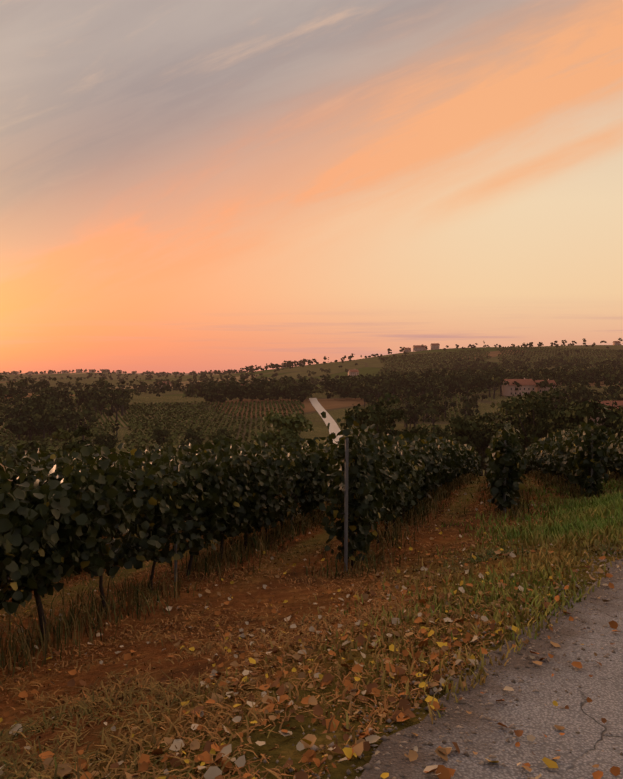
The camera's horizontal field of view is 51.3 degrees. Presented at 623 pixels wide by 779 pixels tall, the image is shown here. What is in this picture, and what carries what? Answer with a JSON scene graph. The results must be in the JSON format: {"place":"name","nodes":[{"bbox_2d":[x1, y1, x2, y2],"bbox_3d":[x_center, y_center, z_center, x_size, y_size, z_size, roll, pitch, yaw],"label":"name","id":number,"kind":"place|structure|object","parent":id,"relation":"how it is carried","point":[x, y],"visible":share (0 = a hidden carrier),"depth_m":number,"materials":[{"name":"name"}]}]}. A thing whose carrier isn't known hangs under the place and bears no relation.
{"place":"outdoors","nodes":[
{"label":"outdoors","id":0,"kind":"place"},
{"bbox_2d":[8,454,594,543],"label":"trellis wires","id":1,"kind":"object","parent":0,"point":[165,474],"depth_m":9.42,"materials":[{"name":"grey metal"}]},
{"bbox_2d":[0,345,622,778],"bbox_3d":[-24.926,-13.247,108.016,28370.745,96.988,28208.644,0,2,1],"label":"ground","id":2,"kind":"structure","parent":0,"point":[336,407],"depth_m":7.09,"materials":[{"name":"brown soil"}]},
{"bbox_2d":[7,434,608,581],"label":"trellis posts","id":3,"kind":"object","parent":2,"relation":"on","point":[345,507],"visible":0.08,"depth_m":9.78,"materials":[{"name":"grey metal"}]},
{"bbox_2d":[0,486,621,778],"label":"fallen leaves","id":4,"kind":"object","parent":2,"relation":"on","point":[439,771],"visible":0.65,"depth_m":3.88,"materials":[{"name":"brown plant"}]},
{"bbox_2d":[0,469,622,778],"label":"grass and weeds","id":5,"kind":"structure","parent":2,"relation":"on","point":[596,508],"depth_m":5.95,"materials":[{"name":"green plant"}]},
{"bbox_2d":[0,346,622,461],"bbox_3d":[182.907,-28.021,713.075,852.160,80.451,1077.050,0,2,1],"label":"vineyard rows","id":6,"kind":"object","parent":2,"relation":"on","point":[155,421],"visible":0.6,"depth_m":386.29,"materials":[{"name":"green plant"}]},
{"bbox_2d":[5,372,617,475],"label":"trees","id":7,"kind":"object","parent":2,"relation":"on","point":[113,408],"visible":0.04,"depth_m":331.63,"materials":[{"name":"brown plant"}]},
{"bbox_2d":[251,409,313,453],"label":"pale tree crowns","id":8,"kind":"object","parent":7,"relation":"on","point":[292,424],"visible":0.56,"depth_m":70.92,"materials":[{"name":"green plant"}]},
{"bbox_2d":[0,338,622,469],"bbox_3d":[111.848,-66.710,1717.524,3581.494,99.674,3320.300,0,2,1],"label":"trees","id":9,"kind":"object","parent":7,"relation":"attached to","point":[579,376],"visible":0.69,"depth_m":385.78,"materials":[{"name":"green plant"}]},
{"bbox_2d":[0,407,622,639],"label":"vine","id":10,"kind":"object","parent":2,"relation":"on","point":[66,520],"depth_m":10.16,"materials":[{"name":"green plant"}]},
{"bbox_2d":[309,398,342,443],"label":"farm track","id":11,"kind":"structure","parent":2,"relation":"on","point":[333,426],"depth_m":347.37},
{"bbox_2d":[347,369,358,375],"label":"house","id":12,"kind":"structure","parent":2,"relation":"on","point":[352,372],"depth_m":974.33,"materials":[{"name":"beige paint"}]},
{"bbox_2d":[403,347,410,351],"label":"farmhouse","id":13,"kind":"object","parent":2,"relation":"on","point":[408,349],"visible":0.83,"depth_m":1387.58,"materials":[{"name":"beige paint"}]},
{"bbox_2d":[413,345,426,350],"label":"farmhouse","id":14,"kind":"object","parent":2,"relation":"on","point":[418,348],"visible":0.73,"depth_m":1375.33,"materials":[{"name":"beige paint"}]},
{"bbox_2d":[431,343,439,349],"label":"farmhouse","id":15,"kind":"object","parent":2,"relation":"on","point":[434,346],"visible":0.96,"depth_m":1356.68,"materials":[{"name":"beige paint"}]},
{"bbox_2d":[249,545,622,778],"bbox_3d":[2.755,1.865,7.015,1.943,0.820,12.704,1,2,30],"label":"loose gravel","id":16,"kind":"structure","parent":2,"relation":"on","point":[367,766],"depth_m":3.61,"materials":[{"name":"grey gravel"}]},
{"bbox_2d":[502,378,535,395],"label":"house","id":17,"kind":"structure","parent":2,"relation":"on","point":[528,386],"depth_m":429.68,"materials":[{"name":"beige paint"}]},
{"bbox_2d":[534,379,556,392],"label":"house","id":18,"kind":"structure","parent":2,"relation":"on","point":[538,388],"depth_m":439.04,"materials":[{"name":"beige paint"}]},
{"bbox_2d":[589,401,622,423],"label":"house","id":19,"kind":"structure","parent":2,"relation":"on","point":[619,403],"depth_m":297.11,"materials":[{"name":"orange"}]},
{"bbox_2d":[613,341,620,344],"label":"farmhouse","id":20,"kind":"object","parent":2,"relation":"on","point":[616,342],"visible":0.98,"depth_m":1348.40,"materials":[{"name":"beige paint"}]},
{"bbox_2d":[0,0,622,372],"label":"sky","id":21,"kind":"structure","parent":0,"point":[186,186],"materials":[{"name":"orange"}]},
{"bbox_2d":[358,558,622,778],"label":"road","id":22,"kind":"structure","parent":0,"point":[591,741],"depth_m":3.42,"materials":[{"name":"grey asphalt"}]}
]}

